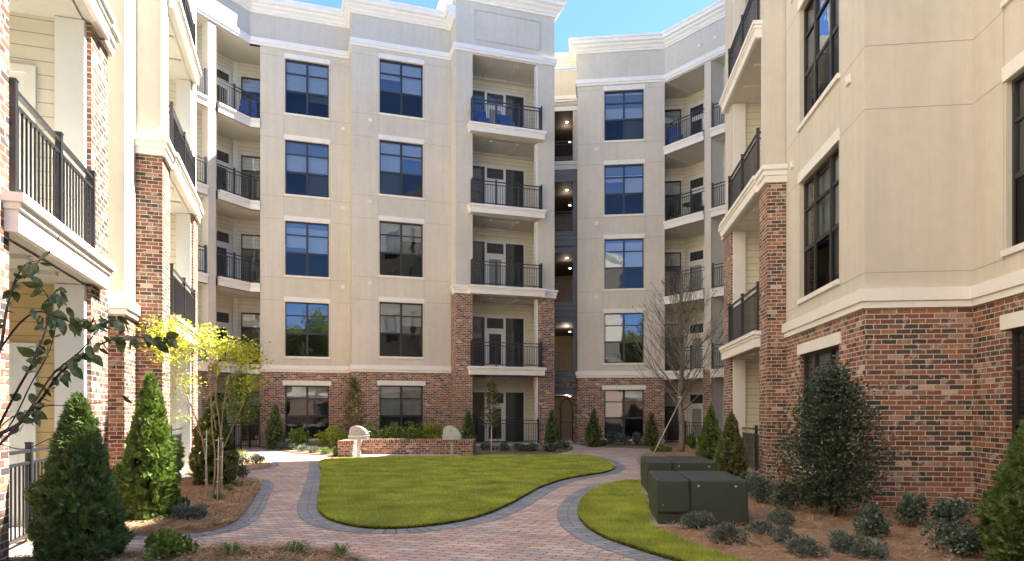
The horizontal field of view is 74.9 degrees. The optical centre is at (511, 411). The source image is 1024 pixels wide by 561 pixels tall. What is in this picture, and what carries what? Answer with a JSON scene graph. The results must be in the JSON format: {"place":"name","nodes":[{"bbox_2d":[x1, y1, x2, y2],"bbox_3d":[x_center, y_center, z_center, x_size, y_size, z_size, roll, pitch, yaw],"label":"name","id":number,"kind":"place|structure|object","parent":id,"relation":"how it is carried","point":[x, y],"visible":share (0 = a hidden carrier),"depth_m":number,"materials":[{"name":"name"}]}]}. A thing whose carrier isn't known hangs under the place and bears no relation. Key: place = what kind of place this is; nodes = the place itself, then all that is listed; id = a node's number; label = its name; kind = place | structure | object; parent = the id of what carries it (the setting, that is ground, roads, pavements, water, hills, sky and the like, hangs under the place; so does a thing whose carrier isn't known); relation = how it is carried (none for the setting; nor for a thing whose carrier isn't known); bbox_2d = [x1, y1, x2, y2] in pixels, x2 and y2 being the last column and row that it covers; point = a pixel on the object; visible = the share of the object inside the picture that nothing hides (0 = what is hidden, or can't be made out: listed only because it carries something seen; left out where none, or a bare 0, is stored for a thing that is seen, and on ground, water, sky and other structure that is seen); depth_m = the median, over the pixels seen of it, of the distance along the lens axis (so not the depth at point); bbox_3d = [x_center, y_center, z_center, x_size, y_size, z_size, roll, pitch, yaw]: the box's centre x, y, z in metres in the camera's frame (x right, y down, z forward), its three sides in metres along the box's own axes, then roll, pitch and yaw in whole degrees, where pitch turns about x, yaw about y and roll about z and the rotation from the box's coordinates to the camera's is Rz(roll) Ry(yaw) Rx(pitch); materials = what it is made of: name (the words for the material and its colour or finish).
{"place":"outdoors","nodes":[
{"label":"outdoors","id":0,"kind":"place"},
{"bbox_2d":[33,472,192,556],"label":"ground","id":1,"kind":"structure","parent":0,"point":[186,475],"depth_m":15.14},
{"bbox_2d":[0,236,178,449],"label":"overhanging tree","id":2,"kind":"object","parent":1,"relation":"on","point":[56,318],"visible":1,"depth_m":3.35,"materials":[{"name":"green plant"}]},
{"bbox_2d":[0,0,203,560],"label":"apartment building","id":3,"kind":"structure","parent":1,"relation":"on","point":[98,137],"depth_m":8.62,"materials":[{"name":"paint"}]},
{"bbox_2d":[9,342,36,525],"bbox_3d":[-6.318,0.305,8.086,0.960,2.290,0.069,0,0,-18],"label":"entry door","id":4,"kind":"structure","parent":3,"relation":"in","point":[28,433],"depth_m":8.17,"materials":[{"name":"white paint"}]},
{"bbox_2d":[9,63,36,202],"bbox_3d":[-6.318,-3.095,8.086,0.960,2.290,0.069,0,0,-18],"label":"entry door","id":5,"kind":"structure","parent":3,"relation":"in","point":[26,75],"depth_m":8.18,"materials":[{"name":"white paint"}]},
{"bbox_2d":[196,0,566,447],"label":"apartment building","id":6,"kind":"structure","parent":1,"relation":"on","point":[377,202],"depth_m":27.60,"materials":[{"name":"paint"}]},
{"bbox_2d":[217,308,230,363],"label":"patio door","id":7,"kind":"structure","parent":6,"relation":"in","point":[223,316],"depth_m":27.50,"materials":[{"name":"white paint"}]},
{"bbox_2d":[217,227,230,277],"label":"patio door","id":8,"kind":"structure","parent":6,"relation":"in","point":[223,235],"depth_m":27.49,"materials":[{"name":"white paint"}]},
{"bbox_2d":[217,146,230,190],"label":"patio door","id":9,"kind":"structure","parent":6,"relation":"in","point":[223,155],"depth_m":27.49,"materials":[{"name":"white paint"}]},
{"bbox_2d":[217,65,230,105],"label":"patio door","id":10,"kind":"structure","parent":6,"relation":"in","point":[222,73],"depth_m":27.49,"materials":[{"name":"white paint"}]},
{"bbox_2d":[241,313,259,361],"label":"window","id":11,"kind":"structure","parent":6,"relation":"in","point":[252,333],"depth_m":28.14,"materials":[{"name":"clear glass"}]},
{"bbox_2d":[241,234,259,282],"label":"window","id":12,"kind":"structure","parent":6,"relation":"in","point":[255,253],"depth_m":28.12,"materials":[{"name":"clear glass"}]},
{"bbox_2d":[241,155,259,200],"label":"window","id":13,"kind":"structure","parent":6,"relation":"in","point":[254,173],"depth_m":28.13,"materials":[{"name":"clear glass"}]},
{"bbox_2d":[242,391,259,439],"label":"window","id":14,"kind":"structure","parent":6,"relation":"in","point":[253,426],"depth_m":28.17,"materials":[{"name":"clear glass"}]},
{"bbox_2d":[283,380,330,440],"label":"window","id":15,"kind":"structure","parent":6,"relation":"in","point":[312,389],"depth_m":27.54,"materials":[{"name":"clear glass"}]},
{"bbox_2d":[284,296,329,358],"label":"window","id":16,"kind":"structure","parent":6,"relation":"in","point":[306,345],"depth_m":27.50,"materials":[{"name":"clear glass"}]},
{"bbox_2d":[284,215,329,279],"bbox_3d":[-8.440,-6.728,27.540,1.815,2.505,0.295,0,0,-18],"label":"window","id":17,"kind":"structure","parent":6,"relation":"in","point":[312,264],"depth_m":27.55,"materials":[{"name":"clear glass"}]},
{"bbox_2d":[284,134,329,199],"bbox_3d":[-8.440,-10.027,27.540,1.815,2.505,0.295,0,0,-18],"label":"window","id":18,"kind":"structure","parent":6,"relation":"in","point":[306,166],"depth_m":27.55,"materials":[{"name":"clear glass"}]},
{"bbox_2d":[284,53,329,119],"bbox_3d":[-8.440,-13.328,27.540,1.815,2.505,0.295,0,0,-18],"label":"window","id":19,"kind":"structure","parent":6,"relation":"in","point":[306,86],"depth_m":27.55,"materials":[{"name":"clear glass"}]},
{"bbox_2d":[377,380,424,438],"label":"window","id":20,"kind":"structure","parent":6,"relation":"in","point":[403,403],"depth_m":27.58,"materials":[{"name":"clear glass"}]},
{"bbox_2d":[378,296,423,358],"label":"window","id":21,"kind":"structure","parent":6,"relation":"in","point":[395,344],"depth_m":27.55,"materials":[{"name":"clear glass"}]},
{"bbox_2d":[378,215,423,279],"bbox_3d":[-4.572,-6.728,27.547,1.880,2.505,0.295,0,0,-18],"label":"window","id":22,"kind":"structure","parent":6,"relation":"in","point":[394,263],"depth_m":27.55,"materials":[{"name":"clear glass"}]},
{"bbox_2d":[378,134,423,199],"bbox_3d":[-4.572,-10.027,27.547,1.880,2.505,0.295,0,0,-18],"label":"window","id":23,"kind":"structure","parent":6,"relation":"in","point":[393,183],"depth_m":27.53,"materials":[{"name":"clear glass"}]},
{"bbox_2d":[378,53,423,120],"bbox_3d":[-4.572,-13.328,27.547,1.880,2.505,0.295,0,0,-18],"label":"window","id":24,"kind":"structure","parent":6,"relation":"in","point":[407,103],"depth_m":27.57,"materials":[{"name":"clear glass"}]},
{"bbox_2d":[473,390,524,440],"bbox_3d":[-0.638,0.245,29.529,2.580,2.410,0.110,0,0,-18],"label":"patio door","id":25,"kind":"structure","parent":6,"relation":"in","point":[512,404],"depth_m":29.60,"materials":[{"name":"white paint"}]},
{"bbox_2d":[473,314,524,366],"bbox_3d":[-0.644,-3.055,29.548,2.580,2.410,0.070,0,0,-18],"label":"patio door","id":26,"kind":"structure","parent":6,"relation":"in","point":[486,328],"depth_m":29.55,"materials":[{"name":"white paint"}]},
{"bbox_2d":[473,239,524,286],"bbox_3d":[-0.644,-6.355,29.548,2.580,2.410,0.070,0,0,-18],"label":"patio door","id":27,"kind":"structure","parent":6,"relation":"in","point":[483,250],"depth_m":29.55,"materials":[{"name":"white paint"}]},
{"bbox_2d":[473,163,524,207],"bbox_3d":[-0.644,-9.655,29.548,2.580,2.410,0.070,0,0,-18],"label":"patio door","id":28,"kind":"structure","parent":6,"relation":"in","point":[486,172],"depth_m":29.55,"materials":[{"name":"white paint"}]},
{"bbox_2d":[473,87,524,126],"bbox_3d":[-0.644,-12.955,29.548,2.580,2.410,0.070,0,0,-18],"label":"patio door","id":29,"kind":"structure","parent":6,"relation":"in","point":[478,93],"depth_m":29.55,"materials":[{"name":"white paint"}]},
{"bbox_2d":[267,439,572,455],"bbox_3d":[-5.123,1.421,28.013,15.724,0.058,12.929,0,0,0],"label":"planting bed","id":30,"kind":"object","parent":1,"relation":"on","point":[479,451],"visible":0.12,"depth_m":23.55,"materials":[{"name":"brown soil"}]},
{"bbox_2d":[264,404,285,448],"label":"conifer","id":31,"kind":"object","parent":30,"relation":"on","point":[274,434],"visible":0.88,"depth_m":25.50,"materials":[{"name":"green plant"}]},
{"bbox_2d":[283,427,310,448],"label":"leafy shrub","id":32,"kind":"object","parent":30,"relation":"on","point":[298,435],"visible":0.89,"depth_m":25.16,"materials":[{"name":"green plant"}]},
{"bbox_2d":[314,423,347,447],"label":"leafy shrub","id":33,"kind":"object","parent":30,"relation":"on","point":[332,435],"visible":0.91,"depth_m":25.13,"materials":[{"name":"green plant"}]},
{"bbox_2d":[337,373,366,431],"bbox_3d":[-6.046,0.000,25.447,1.315,2.960,1.120,0,0,43],"label":"young tree","id":34,"kind":"object","parent":30,"relation":"on","point":[353,385],"visible":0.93,"depth_m":25.37,"materials":[{"name":"green plant"}]},
{"bbox_2d":[377,422,404,438],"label":"leafy shrub","id":35,"kind":"object","parent":30,"relation":"on","point":[384,433],"visible":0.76,"depth_m":25.04,"materials":[{"name":"green plant"}]},
{"bbox_2d":[461,410,477,446],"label":"conifer","id":36,"kind":"object","parent":30,"relation":"on","point":[468,429],"visible":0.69,"depth_m":24.12,"materials":[{"name":"green plant"}]},
{"bbox_2d":[478,377,503,451],"bbox_3d":[-0.714,0.124,23.514,0.872,2.713,0.753,0,0,29],"label":"young tree","id":37,"kind":"object","parent":30,"relation":"on","point":[492,388],"visible":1,"depth_m":23.49,"materials":[{"name":"green plant"}]},
{"bbox_2d":[543,408,560,448],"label":"conifer","id":38,"kind":"object","parent":30,"relation":"on","point":[551,431],"visible":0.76,"depth_m":25.32,"materials":[{"name":"green plant"}]},
{"bbox_2d":[554,52,576,442],"bbox_3d":[2.477,-7.515,33.903,2.079,18.230,5.980,0,0,7],"label":"breezeway","id":39,"kind":"object","parent":1,"relation":"on","point":[565,251],"visible":0.62,"depth_m":31.32,"materials":[{"name":"grey paint"}]},
{"bbox_2d":[579,443,659,448],"bbox_3d":[4.722,1.421,30.286,4.151,0.058,7.996,0,0,13],"label":"planting bed","id":40,"kind":"object","parent":1,"relation":"on","point":[631,445],"visible":0.27,"depth_m":27.07,"materials":[{"name":"brown soil"}]},
{"bbox_2d":[583,407,602,446],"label":"conifer","id":41,"kind":"object","parent":40,"relation":"on","point":[594,430],"visible":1,"depth_m":27.08,"materials":[{"name":"green plant"}]},
{"bbox_2d":[642,411,659,445],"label":"conifer","id":42,"kind":"object","parent":40,"relation":"on","point":[651,435],"visible":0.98,"depth_m":27.09,"materials":[{"name":"green plant"}]},
{"bbox_2d":[569,0,724,443],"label":"apartment building","id":43,"kind":"structure","parent":1,"relation":"on","point":[638,95],"depth_m":29.70,"materials":[{"name":"paint"}]},
{"bbox_2d":[602,385,645,440],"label":"window","id":44,"kind":"structure","parent":43,"relation":"in","point":[615,396],"depth_m":29.80,"materials":[{"name":"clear glass"}]},
{"bbox_2d":[603,308,644,364],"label":"window","id":45,"kind":"structure","parent":43,"relation":"in","point":[623,352],"depth_m":29.73,"materials":[{"name":"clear glass"}]},
{"bbox_2d":[603,233,644,290],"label":"window","id":46,"kind":"structure","parent":43,"relation":"in","point":[623,260],"depth_m":29.81,"materials":[{"name":"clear glass"}]},
{"bbox_2d":[603,159,644,216],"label":"window","id":47,"kind":"structure","parent":43,"relation":"in","point":[630,202],"depth_m":29.79,"materials":[{"name":"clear glass"}]},
{"bbox_2d":[603,84,644,142],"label":"window","id":48,"kind":"structure","parent":43,"relation":"in","point":[623,113],"depth_m":29.80,"materials":[{"name":"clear glass"}]},
{"bbox_2d":[665,393,678,439],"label":"window","id":49,"kind":"structure","parent":43,"relation":"in","point":[673,431],"depth_m":30.89,"materials":[{"name":"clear glass"}]},
{"bbox_2d":[688,391,702,441],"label":"patio door","id":50,"kind":"structure","parent":43,"relation":"in","point":[695,410],"depth_m":30.36,"materials":[{"name":"white paint"}]},
{"bbox_2d":[688,320,703,369],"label":"patio door","id":51,"kind":"structure","parent":43,"relation":"in","point":[700,352],"depth_m":30.34,"materials":[{"name":"white paint"}]},
{"bbox_2d":[688,247,703,291],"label":"patio door","id":52,"kind":"structure","parent":43,"relation":"in","point":[695,256],"depth_m":30.29,"materials":[{"name":"white paint"}]},
{"bbox_2d":[688,173,703,214],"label":"patio door","id":53,"kind":"structure","parent":43,"relation":"in","point":[696,182],"depth_m":30.29,"materials":[{"name":"white paint"}]},
{"bbox_2d":[688,100,703,135],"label":"patio door","id":54,"kind":"structure","parent":43,"relation":"in","point":[697,106],"depth_m":30.29,"materials":[{"name":"white paint"}]},
{"bbox_2d":[636,442,987,560],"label":"planting bed","id":55,"kind":"object","parent":1,"relation":"on","point":[832,553],"visible":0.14,"depth_m":7.42,"materials":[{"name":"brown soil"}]},
{"bbox_2d":[624,261,723,454],"bbox_3d":[6.763,-1.827,23.783,6.024,6.674,4.433,0,0,-43],"label":"bare tree","id":56,"kind":"object","parent":55,"relation":"on","point":[681,378],"visible":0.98,"depth_m":23.08,"materials":[{"name":"grey plant"}]},
{"bbox_2d":[640,456,717,495],"bbox_3d":[2.951,1.154,11.992,1.304,0.632,1.660,0,0,7],"label":"transformer box","id":57,"kind":"object","parent":55,"relation":"on","point":[674,463],"visible":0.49,"depth_m":11.32,"materials":[{"name":"metal"}]},
{"bbox_2d":[640,456,672,484],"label":"cabinet door","id":58,"kind":"structure","parent":57,"relation":"in","point":[647,463],"depth_m":11.39,"materials":[{"name":"green metal"}]},
{"bbox_2d":[679,509,716,528],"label":"juniper shrub","id":59,"kind":"object","parent":55,"relation":"on","point":[701,518],"visible":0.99,"depth_m":7.96,"materials":[{"name":"green plant"}]},
{"bbox_2d":[695,405,721,460],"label":"conifer","id":60,"kind":"object","parent":55,"relation":"on","point":[708,440],"visible":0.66,"depth_m":17.49,"materials":[{"name":"green plant"}]},
{"bbox_2d":[704,521,750,545],"bbox_3d":[2.271,1.309,7.042,0.442,0.332,0.304,0,0,0],"label":"juniper shrub","id":61,"kind":"object","parent":55,"relation":"on","point":[725,532],"visible":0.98,"depth_m":7.01,"materials":[{"name":"green plant"}]},
{"bbox_2d":[713,411,748,476],"bbox_3d":[4.705,0.732,14.332,0.768,1.536,0.812,0,0,0],"label":"conifer","id":62,"kind":"object","parent":55,"relation":"on","point":[729,456],"visible":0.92,"depth_m":14.20,"materials":[{"name":"green plant"}]},
{"bbox_2d":[744,518,774,535],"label":"juniper shrub","id":63,"kind":"object","parent":55,"relation":"on","point":[762,527],"visible":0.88,"depth_m":7.59,"materials":[{"name":"green plant"}]},
{"bbox_2d":[745,471,777,504],"bbox_3d":[3.789,1.180,10.200,0.553,0.589,0.675,0,0,0],"label":"blue green shrub","id":64,"kind":"object","parent":55,"relation":"on","point":[760,488],"visible":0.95,"depth_m":10.10,"materials":[{"name":"green plant"}]},
{"bbox_2d":[764,504,795,526],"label":"juniper shrub","id":65,"kind":"object","parent":55,"relation":"on","point":[782,517],"visible":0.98,"depth_m":8.11,"materials":[{"name":"green plant"}]},
{"bbox_2d":[768,524,800,543],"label":"juniper shrub","id":66,"kind":"object","parent":55,"relation":"on","point":[781,533],"visible":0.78,"depth_m":7.04,"materials":[{"name":"green plant"}]},
{"bbox_2d":[771,480,801,509],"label":"blue green shrub","id":67,"kind":"object","parent":55,"relation":"on","point":[782,498],"visible":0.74,"depth_m":9.46,"materials":[{"name":"green plant"}]},
{"bbox_2d":[783,535,831,557],"bbox_3d":[2.882,1.330,6.513,0.383,0.287,0.354,0,0,0],"label":"juniper shrub","id":68,"kind":"object","parent":55,"relation":"on","point":[802,545],"visible":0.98,"depth_m":6.46,"materials":[{"name":"green plant"}]},
{"bbox_2d":[750,354,916,515],"bbox_3d":[4.252,0.361,8.914,1.783,2.283,1.572,0,0,-23],"label":"holly tree","id":69,"kind":"object","parent":55,"relation":"on","point":[831,416],"visible":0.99,"depth_m":8.80,"materials":[{"name":"green plant"}]},
{"bbox_2d":[826,529,859,553],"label":"juniper shrub","id":70,"kind":"object","parent":55,"relation":"on","point":[840,542],"visible":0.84,"depth_m":6.59,"materials":[{"name":"green plant"}]},
{"bbox_2d":[848,535,889,559],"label":"juniper shrub","id":71,"kind":"object","parent":55,"relation":"on","point":[866,547],"visible":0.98,"depth_m":6.29,"materials":[{"name":"green plant"}]},
{"bbox_2d":[852,501,892,537],"bbox_3d":[3.987,1.233,7.437,0.395,0.484,0.465,0,0,40],"label":"blue green shrub","id":72,"kind":"object","parent":55,"relation":"on","point":[872,521],"visible":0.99,"depth_m":7.36,"materials":[{"name":"green plant"}]},
{"bbox_2d":[894,491,928,527],"bbox_3d":[4.850,1.218,8.089,0.395,0.513,0.349,0,0,-36],"label":"blue green shrub","id":73,"kind":"object","parent":55,"relation":"on","point":[911,509],"visible":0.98,"depth_m":8.04,"materials":[{"name":"green plant"}]},
{"bbox_2d":[929,493,976,525],"bbox_3d":[5.430,1.242,8.237,0.462,0.466,0.499,0,0,19],"label":"blue green shrub","id":74,"kind":"object","parent":55,"relation":"on","point":[953,510],"visible":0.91,"depth_m":8.20,"materials":[{"name":"green plant"}]},
{"bbox_2d":[920,517,986,558],"bbox_3d":[4.312,1.258,6.545,0.501,0.435,0.606,0,0,-7],"label":"blue green shrub","id":75,"kind":"object","parent":55,"relation":"on","point":[958,540],"visible":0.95,"depth_m":6.42,"materials":[{"name":"green plant"}]},
{"bbox_2d":[973,415,1023,560],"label":"conifer","id":76,"kind":"object","parent":55,"relation":"on","point":[1000,506],"visible":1,"depth_m":5.82,"materials":[{"name":"green plant"}]},
{"bbox_2d":[718,0,1023,509],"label":"apartment building","id":77,"kind":"structure","parent":1,"relation":"on","point":[873,220],"depth_m":9.69,"materials":[{"name":"paint"}]},
{"bbox_2d":[797,128,839,304],"bbox_3d":[5.479,-3.297,11.736,0.295,2.505,2.110,0,0,7],"label":"window","id":78,"kind":"structure","parent":77,"relation":"in","point":[821,257],"depth_m":11.87,"materials":[{"name":"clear glass"}]},
{"bbox_2d":[797,0,839,132],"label":"window","id":79,"kind":"structure","parent":77,"relation":"in","point":[822,75],"depth_m":11.98,"materials":[{"name":"black glass"}]},
{"bbox_2d":[797,331,840,474],"bbox_3d":[5.479,-0.077,11.736,0.295,2.405,2.204,0,0,7],"label":"window","id":80,"kind":"structure","parent":77,"relation":"in","point":[833,339],"depth_m":11.96,"materials":[{"name":"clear glass"}]},
{"bbox_2d":[1000,310,1023,439],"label":"window","id":81,"kind":"structure","parent":77,"relation":"in","point":[1015,319],"depth_m":8.74,"materials":[{"name":"black glass"}]},
{"bbox_2d":[1000,50,1023,256],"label":"window","id":82,"kind":"structure","parent":77,"relation":"in","point":[1016,64],"depth_m":8.74,"materials":[{"name":"black glass"}]},
{"bbox_2d":[126,443,649,560],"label":"path","id":83,"kind":"structure","parent":0,"point":[525,521],"depth_m":7.92,"materials":[{"name":"brick"}]},
{"bbox_2d":[17,475,262,543],"bbox_3d":[-5.496,1.414,10.479,2.674,0.071,7.393,0,0,-17],"label":"planting bed","id":84,"kind":"object","parent":83,"relation":"on","point":[189,530],"visible":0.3,"depth_m":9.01,"materials":[{"name":"brown plant"}]},
{"bbox_2d":[112,371,185,522],"bbox_3d":[-4.731,0.482,8.733,0.860,2.036,0.840,0,0,0],"label":"conifer","id":85,"kind":"object","parent":84,"relation":"on","point":[147,472],"visible":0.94,"depth_m":8.54,"materials":[{"name":"green plant"}]},
{"bbox_2d":[170,500,209,520],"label":"juniper shrub","id":86,"kind":"object","parent":84,"relation":"on","point":[184,511],"visible":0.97,"depth_m":8.59,"materials":[{"name":"green plant"}]},
{"bbox_2d":[128,314,273,499],"bbox_3d":[-5.222,-0.081,11.020,2.554,3.125,1.466,0,0,0],"label":"crape myrtle","id":87,"kind":"object","parent":84,"relation":"on","point":[234,347],"visible":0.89,"depth_m":11.08,"materials":[{"name":"yellow plant"}]},
{"bbox_2d":[187,391,240,486],"bbox_3d":[-5.666,0.542,12.716,0.942,1.916,0.951,0,0,-24],"label":"conifer","id":88,"kind":"object","parent":84,"relation":"on","point":[231,457],"visible":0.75,"depth_m":12.53,"materials":[{"name":"green plant"}]},
{"bbox_2d":[9,538,383,560],"bbox_3d":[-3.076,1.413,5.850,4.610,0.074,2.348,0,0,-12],"label":"planting bed","id":89,"kind":"object","parent":83,"relation":"on","point":[132,556],"visible":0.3,"depth_m":6.45,"materials":[{"name":"brown plant"}]},
{"bbox_2d":[22,391,136,560],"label":"conifer","id":90,"kind":"object","parent":89,"relation":"on","point":[78,513],"visible":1,"depth_m":6.14,"materials":[{"name":"green plant"}]},
{"bbox_2d":[141,526,199,560],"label":"leafy shrub","id":91,"kind":"object","parent":89,"relation":"on","point":[169,543],"visible":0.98,"depth_m":6.34,"materials":[{"name":"green plant"}]},
{"bbox_2d":[134,478,273,538],"bbox_3d":[-4.850,1.438,11.033,1.966,0.001,7.222,0,0,-12],"label":"paving border","id":92,"kind":"object","parent":83,"relation":"on","point":[253,512],"visible":0.6,"depth_m":9.43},
{"bbox_2d":[218,368,267,449],"bbox_3d":[-10.060,-0.109,25.061,1.816,3.179,1.844,0,0,0],"label":"young tree","id":93,"kind":"object","parent":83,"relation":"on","point":[235,395],"visible":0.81,"depth_m":24.92,"materials":[{"name":"green plant"}]},
{"bbox_2d":[348,426,370,456],"bbox_3d":[-4.868,0.950,21.350,0.662,1.000,0.440,0,0,0],"label":"barbecue grill","id":94,"kind":"object","parent":83,"relation":"on","point":[358,433],"visible":0.87,"depth_m":21.16,"materials":[{"name":"metal"}]},
{"bbox_2d":[337,439,475,456],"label":"barbecue wall","id":95,"kind":"structure","parent":83,"relation":"on","point":[347,447],"depth_m":22.75,"materials":[{"name":"brick"}]},
{"bbox_2d":[442,426,462,455],"bbox_3d":[-1.904,0.950,21.450,0.662,1.000,0.440,0,0,0],"label":"barbecue grill","id":96,"kind":"object","parent":83,"relation":"on","point":[451,433],"visible":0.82,"depth_m":21.26,"materials":[{"name":"metal"}]},
{"bbox_2d":[297,462,625,533],"bbox_3d":[-2.439,1.439,13.283,8.927,0.001,10.232,0,0,12],"label":"paving border","id":97,"kind":"object","parent":83,"relation":"on","point":[307,509],"visible":0.91,"depth_m":9.82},
{"bbox_2d":[557,483,671,560],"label":"paving border","id":98,"kind":"object","parent":83,"relation":"on","point":[570,520],"visible":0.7,"depth_m":7.95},
{"bbox_2d":[316,453,615,528],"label":"lawn","id":99,"kind":"structure","parent":0,"point":[417,525],"depth_m":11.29,"materials":[{"name":"plant"}]},
{"bbox_2d":[294,0,717,69],"label":"sky","id":100,"kind":"structure","parent":0,"point":[579,18],"materials":[{"name":"blue"}]},
{"bbox_2d":[577,479,749,560],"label":"lawn","id":101,"kind":"structure","parent":0,"point":[624,544],"depth_m":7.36,"materials":[{"name":"plant"}]},
{"bbox_2d":[647,471,748,527],"bbox_3d":[2.400,1.149,8.825,1.220,0.642,1.460,0,0,7],"label":"transformer box","id":102,"kind":"object","parent":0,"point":[675,496],"visible":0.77,"depth_m":8.20,"materials":[{"name":"metal"}]},
{"bbox_2d":[648,471,690,512],"bbox_3d":[2.068,1.045,8.866,0.411,0.410,1.317,0,0,7],"label":"cabinet door","id":103,"kind":"structure","parent":102,"relation":"in","point":[670,489],"depth_m":8.23,"materials":[{"name":"green metal"}]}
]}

